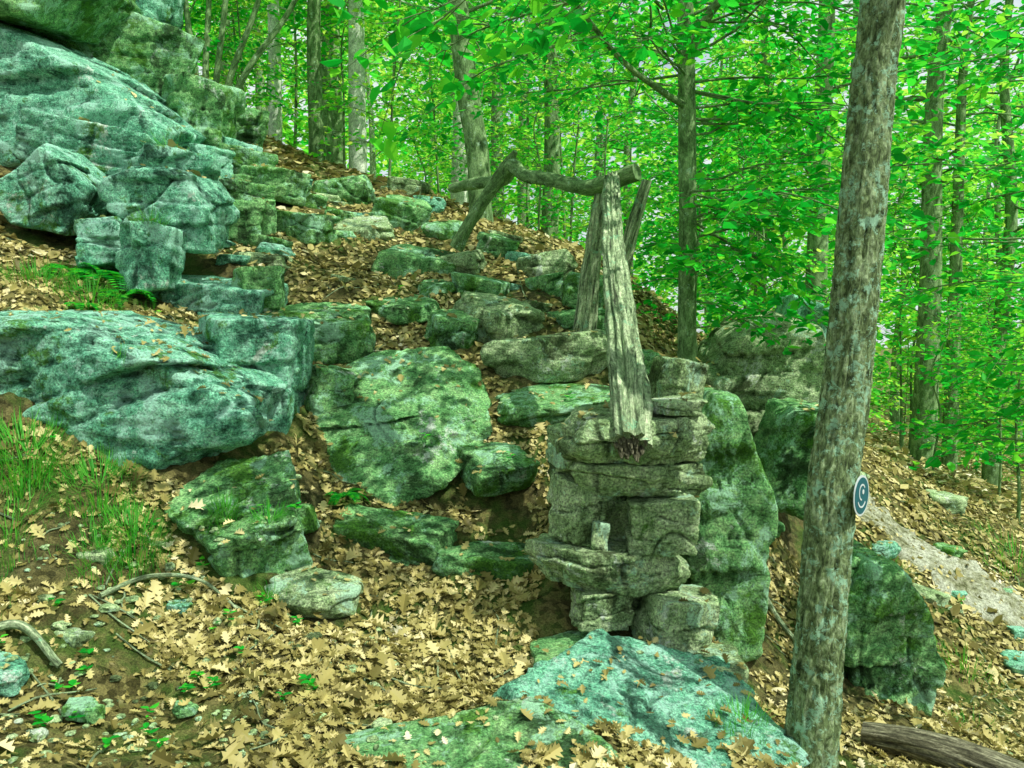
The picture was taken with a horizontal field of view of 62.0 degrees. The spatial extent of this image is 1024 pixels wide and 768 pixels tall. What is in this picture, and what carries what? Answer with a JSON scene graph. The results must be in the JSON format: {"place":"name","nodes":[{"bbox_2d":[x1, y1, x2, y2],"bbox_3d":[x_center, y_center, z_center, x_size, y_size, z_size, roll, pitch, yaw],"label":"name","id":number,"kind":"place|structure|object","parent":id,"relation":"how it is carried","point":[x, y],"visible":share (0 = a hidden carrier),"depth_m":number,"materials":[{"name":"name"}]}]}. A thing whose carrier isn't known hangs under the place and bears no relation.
{"place":"outdoors","nodes":[
{"label":"outdoors","id":0,"kind":"place"},
{"bbox_2d":[0,138,1023,767],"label":"ground","id":1,"kind":"structure","parent":0,"point":[548,608],"depth_m":4.46,"materials":[{"name":"soil"}]},
{"bbox_2d":[0,651,29,696],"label":"boulder","id":2,"kind":"object","parent":1,"relation":"on","point":[14,676],"visible":0.95,"depth_m":3.34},
{"bbox_2d":[0,400,78,510],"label":"grass tuft","id":3,"kind":"object","parent":1,"relation":"on","point":[28,473],"visible":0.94,"depth_m":4.35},
{"bbox_2d":[0,143,114,235],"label":"boulder","id":4,"kind":"object","parent":1,"relation":"on","point":[47,187],"visible":0.82,"depth_m":6.84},
{"bbox_2d":[61,696,105,724],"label":"boulder","id":5,"kind":"object","parent":1,"relation":"on","point":[92,709],"visible":0.98,"depth_m":3.26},
{"bbox_2d":[12,108,157,175],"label":"boulder","id":6,"kind":"object","parent":1,"relation":"on","point":[108,150],"visible":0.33,"depth_m":7.39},
{"bbox_2d":[74,216,122,271],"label":"boulder","id":7,"kind":"object","parent":1,"relation":"on","point":[98,244],"visible":0.64,"depth_m":6.35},
{"bbox_2d":[0,22,205,167],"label":"boulder","id":8,"kind":"object","parent":1,"relation":"on","point":[40,73],"visible":0.59,"depth_m":8.09,"materials":[{"name":"stone"}]},
{"bbox_2d":[0,0,139,43],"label":"boulder","id":9,"kind":"object","parent":8,"relation":"on","point":[89,21],"visible":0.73,"depth_m":8.48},
{"bbox_2d":[38,341,169,535],"bbox_3d":[-2.083,0.247,4.303,0.625,0.961,0.585,-3,5,-38],"label":"grass tuft","id":10,"kind":"object","parent":1,"relation":"on","point":[107,463],"visible":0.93,"depth_m":4.36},
{"bbox_2d":[47,11,204,96],"bbox_3d":[-4.461,-3.554,9.869,1.881,1.658,1.211,-1,4,-12],"label":"boulder","id":11,"kind":"object","parent":1,"relation":"on","point":[149,52],"visible":0.28,"depth_m":9.39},
{"bbox_2d":[84,492,181,585],"bbox_3d":[-1.856,0.737,4.151,0.466,0.409,0.493,-4,6,-44],"label":"grass tuft","id":12,"kind":"object","parent":1,"relation":"on","point":[135,528],"visible":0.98,"depth_m":4.13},
{"bbox_2d":[0,310,287,469],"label":"boulder","id":13,"kind":"object","parent":1,"relation":"on","point":[156,412],"visible":0.78,"depth_m":4.59,"materials":[{"name":"stone"}]},
{"bbox_2d":[115,221,186,292],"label":"boulder","id":14,"kind":"object","parent":1,"relation":"on","point":[140,253],"visible":0.98,"depth_m":6.12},
{"bbox_2d":[135,0,184,29],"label":"boulder","id":15,"kind":"object","parent":1,"relation":"on","point":[170,12],"visible":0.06,"depth_m":10.35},
{"bbox_2d":[96,166,239,253],"bbox_3d":[-2.719,-1.368,6.821,0.903,0.703,0.904,0,4,0],"label":"boulder","id":16,"kind":"object","parent":1,"relation":"on","point":[204,213],"visible":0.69,"depth_m":6.44,"materials":[{"name":"stone"}]},
{"bbox_2d":[127,142,220,181],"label":"boulder","id":17,"kind":"object","parent":16,"relation":"on","point":[150,155],"visible":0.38,"depth_m":6.96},
{"bbox_2d":[161,71,245,147],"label":"boulder","id":18,"kind":"object","parent":1,"relation":"on","point":[210,110],"visible":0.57,"depth_m":9.22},
{"bbox_2d":[178,142,235,178],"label":"boulder","id":19,"kind":"object","parent":1,"relation":"on","point":[224,158],"visible":0.14,"depth_m":8.85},
{"bbox_2d":[150,275,288,314],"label":"boulder","id":20,"kind":"object","parent":1,"relation":"on","point":[200,293],"visible":0.42,"depth_m":6.31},
{"bbox_2d":[183,0,297,88],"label":"witch hazel shrub","id":21,"kind":"object","parent":1,"relation":"on","point":[265,44],"visible":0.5,"depth_m":10.64,"materials":[{"name":"green plant"}]},
{"bbox_2d":[164,450,319,578],"bbox_3d":[-1.423,0.751,4.525,0.765,0.726,0.840,0,4,0],"label":"boulder","id":22,"kind":"object","parent":1,"relation":"on","point":[283,549],"visible":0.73,"depth_m":4.39,"materials":[{"name":"stone"}]},
{"bbox_2d":[219,178,275,206],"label":"boulder","id":23,"kind":"object","parent":1,"relation":"on","point":[240,190],"visible":0.3,"depth_m":8.31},
{"bbox_2d":[217,142,278,173],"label":"boulder","id":24,"kind":"object","parent":1,"relation":"on","point":[246,156],"visible":0.43,"depth_m":9.19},
{"bbox_2d":[190,0,306,120],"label":"beech sapling","id":25,"kind":"object","parent":1,"relation":"on","point":[234,37],"visible":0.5,"depth_m":12.39,"materials":[{"name":"green plant"}]},
{"bbox_2d":[183,0,318,107],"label":"beech sapling","id":26,"kind":"object","parent":1,"relation":"on","point":[242,65],"visible":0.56,"depth_m":11.44,"materials":[{"name":"green plant"}]},
{"bbox_2d":[228,199,276,245],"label":"boulder","id":27,"kind":"object","parent":1,"relation":"on","point":[258,216],"visible":0.55,"depth_m":7.84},
{"bbox_2d":[236,107,269,147],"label":"boulder","id":28,"kind":"object","parent":1,"relation":"on","point":[251,124],"visible":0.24,"depth_m":10.18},
{"bbox_2d":[197,311,314,434],"bbox_3d":[-1.613,-0.051,5.486,0.690,0.830,0.825,3,5,36],"label":"boulder","id":29,"kind":"object","parent":1,"relation":"on","point":[281,347],"visible":0.52,"depth_m":5.23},
{"bbox_2d":[231,265,285,312],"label":"boulder","id":30,"kind":"object","parent":1,"relation":"on","point":[258,277],"visible":0.69,"depth_m":6.34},
{"bbox_2d":[231,165,311,206],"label":"boulder","id":31,"kind":"object","parent":1,"relation":"on","point":[293,187],"visible":0.59,"depth_m":8.94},
{"bbox_2d":[216,0,372,143],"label":"birch tree","id":32,"kind":"object","parent":1,"relation":"on","point":[275,122],"visible":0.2,"depth_m":14.66,"materials":[{"name":"green plant"}]},
{"bbox_2d":[224,0,380,148],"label":"beech sapling","id":33,"kind":"object","parent":1,"relation":"on","point":[296,94],"visible":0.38,"depth_m":14.79,"materials":[{"name":"green plant"}]},
{"bbox_2d":[276,210,340,244],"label":"boulder","id":34,"kind":"object","parent":1,"relation":"on","point":[312,228],"visible":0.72,"depth_m":8.13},
{"bbox_2d":[183,0,441,162],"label":"maple tree","id":35,"kind":"object","parent":1,"relation":"on","point":[325,72],"visible":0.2,"depth_m":16.65,"materials":[{"name":"green plant"}]},
{"bbox_2d":[262,302,375,363],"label":"boulder","id":36,"kind":"object","parent":1,"relation":"on","point":[345,338],"visible":0.72,"depth_m":6.33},
{"bbox_2d":[304,364,359,415],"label":"boulder","id":37,"kind":"object","parent":1,"relation":"on","point":[325,391],"visible":0.74,"depth_m":5.65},
{"bbox_2d":[264,0,425,165],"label":"beech sapling","id":38,"kind":"object","parent":1,"relation":"on","point":[341,67],"visible":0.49,"depth_m":13.73,"materials":[{"name":"green plant"}]},
{"bbox_2d":[327,0,385,173],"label":"birch tree","id":39,"kind":"object","parent":1,"relation":"on","point":[358,158],"visible":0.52,"depth_m":12.84,"materials":[{"name":"green plant"}]},
{"bbox_2d":[330,1,397,163],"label":"maple tree","id":40,"kind":"object","parent":1,"relation":"on","point":[336,121],"visible":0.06,"depth_m":19.22,"materials":[{"name":"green plant"}]},
{"bbox_2d":[294,0,452,175],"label":"beech sapling","id":41,"kind":"object","parent":1,"relation":"on","point":[332,91],"visible":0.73,"depth_m":12.12,"materials":[{"name":"green plant"}]},
{"bbox_2d":[340,4,424,177],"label":"maple tree","id":42,"kind":"object","parent":1,"relation":"on","point":[373,154],"visible":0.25,"depth_m":37.16,"materials":[{"name":"green plant"}]},
{"bbox_2d":[284,0,483,161],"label":"maple tree","id":43,"kind":"object","parent":1,"relation":"on","point":[313,15],"visible":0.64,"depth_m":12.69,"materials":[{"name":"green plant"}]},
{"bbox_2d":[315,346,492,508],"bbox_3d":[-0.816,0.238,5.776,1.377,0.965,1.329,0,4,0],"label":"boulder","id":44,"kind":"object","parent":1,"relation":"on","point":[412,463],"visible":0.88,"depth_m":5.55,"materials":[{"name":"stone"}]},
{"bbox_2d":[365,60,452,195],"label":"beech sapling","id":45,"kind":"object","parent":1,"relation":"on","point":[442,115],"visible":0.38,"depth_m":22.73,"materials":[{"name":"green plant"}]},
{"bbox_2d":[284,0,535,206],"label":"birch tree","id":46,"kind":"object","parent":1,"relation":"on","point":[461,197],"visible":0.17,"depth_m":15.63,"materials":[{"name":"green plant"}]},
{"bbox_2d":[365,0,501,197],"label":"beech sapling","id":47,"kind":"object","parent":1,"relation":"on","point":[431,55],"visible":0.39,"depth_m":14.19,"materials":[{"name":"green plant"}]},
{"bbox_2d":[264,174,609,618],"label":"stone steps","id":48,"kind":"structure","parent":1,"relation":"on","point":[544,360],"depth_m":6.25,"materials":[{"name":"stone"}]},
{"bbox_2d":[447,150,653,462],"bbox_3d":[0.478,-0.892,6.321,1.258,2.174,4.884,-1,4,-14],"label":"log railing","id":49,"kind":"object","parent":48,"relation":"on","point":[610,243],"visible":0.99,"depth_m":5.73,"materials":[{"name":"brown wood"}]},
{"bbox_2d":[378,0,553,180],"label":"beech sapling","id":50,"kind":"object","parent":1,"relation":"on","point":[448,114],"visible":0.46,"depth_m":12.67,"materials":[{"name":"green plant"}]},
{"bbox_2d":[317,696,630,767],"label":"boulder","id":51,"kind":"object","parent":1,"relation":"on","point":[474,744],"visible":0.66,"depth_m":3.21,"materials":[{"name":"stone"}]},
{"bbox_2d":[0,285,964,747],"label":"seedlings","id":52,"kind":"object","parent":1,"relation":"on","point":[146,725],"visible":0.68,"depth_m":3.55,"materials":[{"name":"green plant"}]},
{"bbox_2d":[353,0,650,221],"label":"oak tree","id":53,"kind":"object","parent":1,"relation":"on","point":[476,148],"visible":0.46,"depth_m":10.19,"materials":[{"name":"green plant"}]},
{"bbox_2d":[0,209,1021,767],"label":"fallen twigs","id":54,"kind":"object","parent":1,"relation":"on","point":[34,635],"visible":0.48,"depth_m":3.85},
{"bbox_2d":[0,215,1023,767],"bbox_3d":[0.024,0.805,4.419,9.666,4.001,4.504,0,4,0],"label":"leaf litter","id":55,"kind":"object","parent":1,"relation":"on","point":[300,753],"visible":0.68,"depth_m":3.96,"materials":[{"name":"plant"}]},
{"bbox_2d":[0,18,1023,693],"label":"leaf litter","id":56,"kind":"object","parent":1,"relation":"on","point":[878,460],"visible":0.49,"depth_m":7.98,"materials":[{"name":"plant"}]},
{"bbox_2d":[415,0,616,219],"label":"maple tree","id":57,"kind":"object","parent":1,"relation":"on","point":[496,116],"visible":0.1,"depth_m":20.22,"materials":[{"name":"green plant"}]},
{"bbox_2d":[432,0,617,231],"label":"beech sapling","id":58,"kind":"object","parent":1,"relation":"on","point":[524,134],"visible":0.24,"depth_m":17.70,"materials":[{"name":"green plant"}]},
{"bbox_2d":[485,0,609,228],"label":"beech sapling","id":59,"kind":"object","parent":1,"relation":"on","point":[551,127],"visible":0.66,"depth_m":11.67,"materials":[{"name":"green plant"}]},
{"bbox_2d":[430,0,668,238],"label":"maple tree","id":60,"kind":"object","parent":1,"relation":"on","point":[552,145],"visible":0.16,"depth_m":14.12,"materials":[{"name":"green plant"}]},
{"bbox_2d":[530,630,588,664],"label":"boulder","id":61,"kind":"object","parent":1,"relation":"on","point":[557,644],"visible":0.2,"depth_m":4.12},
{"bbox_2d":[475,0,661,262],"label":"beech sapling","id":62,"kind":"object","parent":1,"relation":"on","point":[561,159],"visible":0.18,"depth_m":16.57,"materials":[{"name":"green plant"}]},
{"bbox_2d":[494,1,662,241],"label":"beech sapling","id":63,"kind":"object","parent":1,"relation":"on","point":[556,206],"visible":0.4,"depth_m":13.12,"materials":[{"name":"green plant"}]},
{"bbox_2d":[520,1,676,208],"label":"maple tree","id":64,"kind":"object","parent":1,"relation":"on","point":[631,136],"visible":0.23,"depth_m":19.20,"materials":[{"name":"green plant"}]},
{"bbox_2d":[569,587,634,631],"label":"stone","id":65,"kind":"object","parent":1,"relation":"on","point":[591,610],"visible":0.82,"depth_m":4.14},
{"bbox_2d":[182,0,1023,435],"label":"distant forest","id":66,"kind":"object","parent":1,"relation":"on","point":[302,144],"visible":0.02,"depth_m":48.54,"materials":[{"name":"green plant"}]},
{"bbox_2d":[528,1,677,241],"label":"beech sapling","id":67,"kind":"object","parent":1,"relation":"on","point":[603,109],"visible":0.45,"depth_m":10.50,"materials":[{"name":"green plant"}]},
{"bbox_2d":[320,0,905,767],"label":"oak tree","id":68,"kind":"object","parent":1,"relation":"on","point":[812,726],"visible":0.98,"depth_m":3.47,"materials":[{"name":"green plant"}]},
{"bbox_2d":[559,0,719,276],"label":"maple tree","id":69,"kind":"object","parent":1,"relation":"on","point":[633,93],"visible":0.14,"depth_m":21.15,"materials":[{"name":"green plant"}]},
{"bbox_2d":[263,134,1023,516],"bbox_3d":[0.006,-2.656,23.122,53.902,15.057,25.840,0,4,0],"label":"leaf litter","id":70,"kind":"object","parent":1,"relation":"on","point":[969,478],"visible":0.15,"depth_m":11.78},
{"bbox_2d":[491,628,809,767],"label":"boulder","id":71,"kind":"object","parent":1,"relation":"on","point":[604,696],"visible":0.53,"depth_m":3.60,"materials":[{"name":"stone"}]},
{"bbox_2d":[630,584,719,653],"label":"stone","id":72,"kind":"object","parent":1,"relation":"on","point":[668,619],"visible":0.59,"depth_m":4.08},
{"bbox_2d":[524,533,690,597],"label":"stone","id":73,"kind":"object","parent":72,"relation":"on","point":[617,567],"visible":0.85,"depth_m":4.14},
{"bbox_2d":[546,471,612,546],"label":"stone","id":74,"kind":"object","parent":73,"relation":"on","point":[575,511],"visible":0.81,"depth_m":4.20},
{"bbox_2d":[624,494,700,556],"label":"stone","id":75,"kind":"object","parent":73,"relation":"on","point":[664,526],"visible":0.91,"depth_m":4.10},
{"bbox_2d":[555,461,712,497],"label":"stone","id":76,"kind":"object","parent":75,"relation":"on","point":[682,478],"visible":0.71,"depth_m":4.14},
{"bbox_2d":[552,402,714,464],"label":"stone","id":77,"kind":"object","parent":76,"relation":"on","point":[586,438],"visible":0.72,"depth_m":4.08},
{"bbox_2d":[652,395,707,415],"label":"stone","id":78,"kind":"object","parent":77,"relation":"on","point":[680,406],"visible":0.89,"depth_m":4.11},
{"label":"stone","id":79,"kind":"object","parent":77,"relation":"on","visible":0},
{"bbox_2d":[648,356,708,398],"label":"stone","id":80,"kind":"object","parent":79,"relation":"on","point":[668,376],"visible":0.73,"depth_m":4.55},
{"bbox_2d":[591,6,782,287],"bbox_3d":[2.002,-2.254,9.572,1.868,3.910,1.964,-1,4,-17],"label":"beech sapling","id":81,"kind":"object","parent":1,"relation":"on","point":[671,130],"visible":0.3,"depth_m":9.54,"materials":[{"name":"green plant"}]},
{"bbox_2d":[601,99,796,357],"bbox_3d":[1.620,-1.281,8.245,1.587,2.880,1.668,-1,4,-18],"label":"beech sapling","id":82,"kind":"object","parent":1,"relation":"on","point":[716,147],"visible":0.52,"depth_m":8.24,"materials":[{"name":"green plant"}]},
{"bbox_2d":[621,68,778,293],"bbox_3d":[2.504,-2.125,11.232,2.186,3.967,2.297,2,5,31],"label":"beech sapling","id":83,"kind":"object","parent":1,"relation":"on","point":[656,116],"visible":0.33,"depth_m":11.15,"materials":[{"name":"green plant"}]},
{"bbox_2d":[393,0,1023,361],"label":"beech tree","id":84,"kind":"object","parent":1,"relation":"on","point":[691,32],"visible":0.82,"depth_m":6.41,"materials":[{"name":"green plant"}]},
{"bbox_2d":[696,643,748,682],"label":"stone","id":85,"kind":"object","parent":1,"relation":"on","point":[730,651],"visible":0.22,"depth_m":4.01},
{"bbox_2d":[679,385,777,662],"bbox_3d":[1.247,0.804,5.474,0.560,1.601,1.383,0,4,0],"label":"boulder","id":86,"kind":"object","parent":1,"relation":"on","point":[737,534],"visible":0.56,"depth_m":4.82,"materials":[{"name":"stone"}]},
{"bbox_2d":[647,91,845,337],"bbox_3d":[2.492,-1.274,9.011,2.079,3.589,1.978,1,4,18],"label":"beech sapling","id":87,"kind":"object","parent":1,"relation":"on","point":[742,175],"visible":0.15,"depth_m":9.02,"materials":[{"name":"green plant"}]},
{"bbox_2d":[658,5,848,333],"bbox_3d":[4.891,-3.106,16.181,3.756,7.478,3.572,-1,4,-13],"label":"beech sapling","id":88,"kind":"object","parent":1,"relation":"on","point":[753,177],"visible":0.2,"depth_m":16.22,"materials":[{"name":"green plant"}]},
{"bbox_2d":[659,0,852,310],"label":"maple tree","id":89,"kind":"object","parent":1,"relation":"on","point":[765,60],"visible":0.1,"depth_m":17.67,"materials":[{"name":"green plant"}]},
{"bbox_2d":[697,310,825,439],"bbox_3d":[2.318,-0.075,8.109,1.184,1.268,1.331,0,4,0],"label":"boulder","id":90,"kind":"object","parent":1,"relation":"on","point":[752,377],"visible":0.48,"depth_m":7.53,"materials":[{"name":"stone"}]},
{"bbox_2d":[754,398,818,519],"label":"boulder","id":91,"kind":"object","parent":1,"relation":"on","point":[783,438],"visible":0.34,"depth_m":6.81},
{"bbox_2d":[620,0,1023,303],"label":"maple tree","id":92,"kind":"object","parent":1,"relation":"on","point":[820,242],"visible":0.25,"depth_m":9.77,"materials":[{"name":"green plant"}]},
{"bbox_2d":[766,170,910,424],"bbox_3d":[3.257,-0.548,8.987,1.768,3.264,1.664,2,5,32],"label":"beech sapling","id":93,"kind":"object","parent":1,"relation":"on","point":[821,265],"visible":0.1,"depth_m":8.48,"materials":[{"name":"green plant"}]},
{"bbox_2d":[761,138,928,407],"bbox_3d":[4.132,-1.178,11.315,2.180,4.276,2.317,-1,4,-8],"label":"beech sapling","id":94,"kind":"object","parent":1,"relation":"on","point":[883,280],"visible":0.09,"depth_m":10.99,"materials":[{"name":"green plant"}]},
{"bbox_2d":[755,0,1023,460],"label":"maple tree","id":95,"kind":"object","parent":1,"relation":"on","point":[924,397],"visible":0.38,"depth_m":13.63,"materials":[{"name":"green plant"}]},
{"bbox_2d":[844,539,946,716],"bbox_3d":[2.425,1.620,5.834,0.732,1.027,0.930,0,4,0],"label":"boulder","id":96,"kind":"object","parent":1,"relation":"on","point":[891,652],"visible":0.63,"depth_m":5.44,"materials":[{"name":"stone"}]},
{"bbox_2d":[828,1,996,431],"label":"maple tree","id":97,"kind":"object","parent":1,"relation":"on","point":[894,417],"visible":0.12,"depth_m":32.07,"materials":[{"name":"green plant"}]},
{"bbox_2d":[828,0,1023,471],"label":"maple tree","id":98,"kind":"object","parent":1,"relation":"on","point":[956,260],"visible":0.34,"depth_m":14.38,"materials":[{"name":"green plant"}]},
{"bbox_2d":[831,0,1023,471],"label":"beech tree","id":99,"kind":"object","parent":1,"relation":"on","point":[949,63],"visible":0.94,"depth_m":5.58,"materials":[{"name":"green plant"}]},
{"bbox_2d":[870,174,994,448],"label":"beech sapling","id":100,"kind":"object","parent":1,"relation":"on","point":[943,360],"visible":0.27,"depth_m":14.81,"materials":[{"name":"green plant"}]},
{"bbox_2d":[858,490,1023,627],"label":"trail","id":101,"kind":"object","parent":1,"relation":"on","point":[1010,608],"visible":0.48,"depth_m":8.04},
{"bbox_2d":[870,151,1014,449],"bbox_3d":[7.190,-1.161,14.959,3.233,5.966,3.042,3,5,34],"label":"beech sapling","id":102,"kind":"object","parent":1,"relation":"on","point":[905,343],"visible":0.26,"depth_m":15.08,"materials":[{"name":"green plant"}]},
{"bbox_2d":[861,721,1023,767],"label":"fallen log","id":103,"kind":"object","parent":1,"relation":"on","point":[939,749],"visible":0.98,"depth_m":3.98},
{"bbox_2d":[874,272,1023,474],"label":"beech sapling","id":104,"kind":"object","parent":1,"relation":"on","point":[958,384],"visible":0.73,"depth_m":10.92,"materials":[{"name":"green plant"}]},
{"bbox_2d":[877,192,1022,431],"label":"beech sapling","id":105,"kind":"object","parent":1,"relation":"on","point":[969,210],"visible":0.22,"depth_m":15.66,"materials":[{"name":"green plant"}]},
{"bbox_2d":[878,0,1023,485],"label":"maple tree","id":106,"kind":"object","parent":1,"relation":"on","point":[989,473],"visible":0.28,"depth_m":15.32,"materials":[{"name":"green plant"}]},
{"bbox_2d":[894,66,1023,451],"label":"maple tree","id":107,"kind":"object","parent":1,"relation":"on","point":[990,123],"visible":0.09,"depth_m":29.97,"materials":[{"name":"green plant"}]},
{"bbox_2d":[907,26,1023,350],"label":"maple tree","id":108,"kind":"object","parent":1,"relation":"on","point":[996,142],"visible":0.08,"depth_m":25.65,"materials":[{"name":"green plant"}]},
{"bbox_2d":[918,248,1023,495],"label":"beech sapling","id":109,"kind":"object","parent":1,"relation":"on","point":[975,317],"visible":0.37,"depth_m":12.60,"materials":[{"name":"green plant"}]},
{"bbox_2d":[937,252,1023,520],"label":"beech sapling","id":110,"kind":"object","parent":1,"relation":"on","point":[996,457],"visible":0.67,"depth_m":10.69,"materials":[{"name":"green plant"}]},
{"bbox_2d":[183,0,1023,347],"label":"sky","id":111,"kind":"structure","parent":0,"point":[1017,3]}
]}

